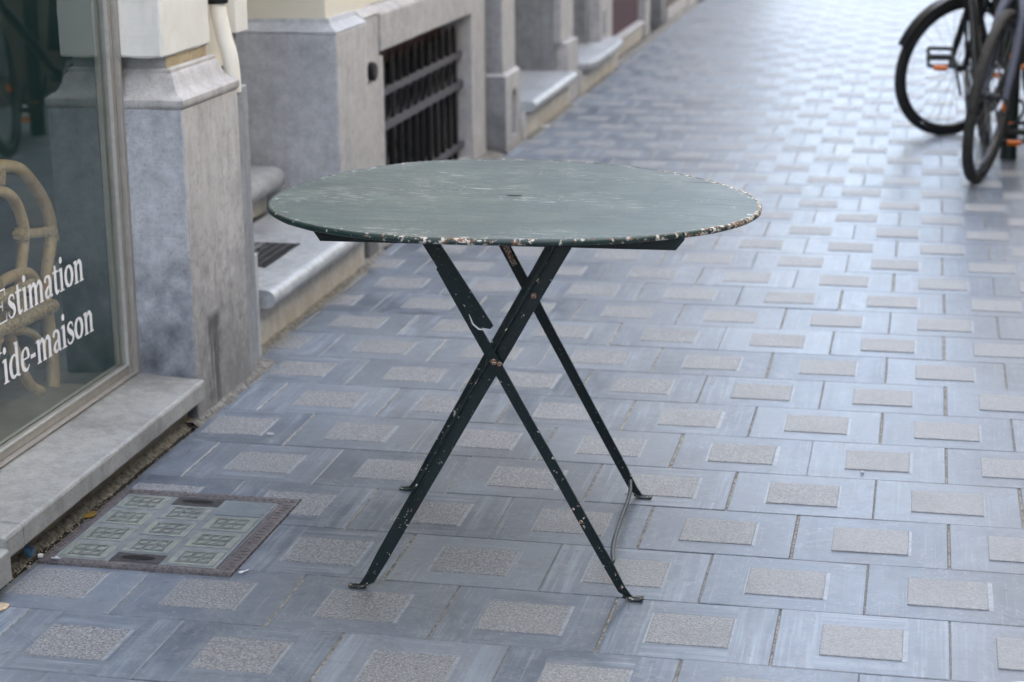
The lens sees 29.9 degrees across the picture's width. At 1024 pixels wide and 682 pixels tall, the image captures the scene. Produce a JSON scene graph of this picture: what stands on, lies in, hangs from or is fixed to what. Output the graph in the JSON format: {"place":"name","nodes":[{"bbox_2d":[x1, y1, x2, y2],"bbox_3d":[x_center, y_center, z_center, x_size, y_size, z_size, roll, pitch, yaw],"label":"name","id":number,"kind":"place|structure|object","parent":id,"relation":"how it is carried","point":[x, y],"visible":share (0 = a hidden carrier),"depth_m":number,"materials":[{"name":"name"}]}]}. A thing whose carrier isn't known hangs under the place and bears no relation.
{"place":"outdoors","nodes":[
{"label":"outdoors","id":0,"kind":"place"},
{"bbox_2d":[0,0,1023,681],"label":"pavement","id":1,"kind":"structure","parent":0,"point":[806,348],"depth_m":4.66,"materials":[{"name":"stone"}]},
{"bbox_2d":[0,602,9,610],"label":"fallen leaf","id":2,"kind":"object","parent":1,"relation":"on","point":[3,606],"visible":1,"depth_m":3.69,"materials":[{"name":"plant"}]},
{"bbox_2d":[24,544,34,558],"bbox_3d":[-0.987,0.431,3.922,0.021,0.030,0.019,-3,15,-9],"label":"plastic scrap","id":3,"kind":"object","parent":1,"relation":"on","point":[29,551],"visible":0.96,"depth_m":3.92,"materials":[{"name":"blue plastic"}]},
{"bbox_2d":[0,0,249,588],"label":"shop building","id":4,"kind":"structure","parent":1,"relation":"on","point":[119,131],"depth_m":4.69,"materials":[{"name":"grey stone"}]},
{"bbox_2d":[0,159,59,396],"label":"rattan chair","id":5,"kind":"object","parent":4,"relation":"on","point":[23,233],"visible":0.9,"depth_m":4.58,"materials":[{"name":"wicker"}]},
{"bbox_2d":[0,0,140,468],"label":"window","id":6,"kind":"structure","parent":4,"relation":"in","point":[105,18],"depth_m":4.63,"materials":[{"name":"clear glass"}]},
{"bbox_2d":[208,0,259,371],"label":"drainpipe","id":7,"kind":"object","parent":4,"relation":"attached to","point":[224,38],"visible":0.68,"depth_m":5.12,"materials":[{"name":"grey metal"}]},
{"bbox_2d":[36,488,300,577],"bbox_3d":[-0.720,0.407,4.090,0.420,0.016,0.454,3,15,12],"label":"light well cover","id":8,"kind":"object","parent":1,"relation":"on","point":[186,533],"visible":1,"depth_m":4.06,"materials":[{"name":"metal"}]},
{"bbox_2d":[1,260,379,593],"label":"grit","id":9,"kind":"object","parent":1,"relation":"on","point":[29,566],"visible":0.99,"depth_m":4.36,"materials":[{"name":"gravel"}]},
{"bbox_2d":[11,1,699,574],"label":"wall foot path","id":10,"kind":"structure","parent":1,"relation":"on","point":[99,495],"depth_m":5.07,"materials":[{"name":"grey stone"}]},
{"bbox_2d":[83,511,95,517],"bbox_3d":[-0.916,0.377,4.169,0.026,0.005,0.042,3,15,12],"label":"fallen leaf","id":11,"kind":"object","parent":10,"relation":"on","point":[90,514],"visible":1,"depth_m":4.16,"materials":[{"name":"plant"}]},
{"bbox_2d":[221,0,577,356],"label":"town house","id":12,"kind":"structure","parent":1,"relation":"on","point":[335,86],"depth_m":6.67,"materials":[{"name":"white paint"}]},
{"bbox_2d":[254,242,299,267],"bbox_3d":[-0.804,-0.266,5.854,0.222,0.005,0.328,3,15,12],"label":"foot grate","id":13,"kind":"object","parent":12,"relation":"on","point":[269,253],"visible":0.47,"depth_m":5.88,"materials":[{"name":"black metal"}]},
{"bbox_2d":[379,24,463,164],"bbox_3d":[-0.440,-0.940,7.725,0.173,0.622,1.440,3,15,12],"label":"basement window","id":14,"kind":"structure","parent":12,"relation":"in","point":[408,69],"depth_m":7.80,"materials":[{"name":"black metal"}]},
{"bbox_2d":[267,159,761,601],"bbox_3d":[0.022,0.049,3.959,0.973,0.740,0.976,3,15,12],"label":"bistro table","id":15,"kind":"object","parent":1,"relation":"on","point":[557,210],"visible":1,"depth_m":3.71,"materials":[{"name":"green paint"}]},
{"bbox_2d":[555,0,622,99],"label":"row house","id":16,"kind":"structure","parent":1,"relation":"on","point":[588,46],"depth_m":11.00,"materials":[{"name":"stone"}]},
{"bbox_2d":[894,0,1023,134],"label":"bicycle","id":17,"kind":"object","parent":1,"relation":"on","point":[924,21],"visible":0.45,"depth_m":8.87,"materials":[{"name":"rubber"}]},
{"bbox_2d":[926,0,1023,182],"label":"bicycle","id":18,"kind":"object","parent":1,"relation":"on","point":[979,96],"visible":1,"depth_m":7.98,"materials":[{"name":"black paint"}]},
{"bbox_2d":[996,99,1023,127],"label":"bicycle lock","id":19,"kind":"object","parent":18,"relation":"attached to","point":[1017,120],"visible":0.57,"depth_m":8.35,"materials":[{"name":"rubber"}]},
{"bbox_2d":[1000,5,1020,159],"bbox_3d":[2.178,-1.246,8.335,0.086,0.955,0.077,3,15,12],"label":"bollard","id":20,"kind":"object","parent":1,"relation":"on","point":[1008,152],"visible":0.4,"depth_m":8.37,"materials":[{"name":"black metal"}]},
{"bbox_2d":[609,0,665,56],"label":"garage house","id":21,"kind":"structure","parent":0,"point":[631,22],"depth_m":12.98,"materials":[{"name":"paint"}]},
{"bbox_2d":[612,0,637,36],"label":"maroon door","id":22,"kind":"structure","parent":21,"relation":"in","point":[624,12],"depth_m":12.64,"materials":[{"name":"paint"}]},
{"bbox_2d":[666,0,696,21],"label":"end house","id":23,"kind":"structure","parent":0,"point":[674,8],"depth_m":14.77,"materials":[{"name":"stone"}]}
]}

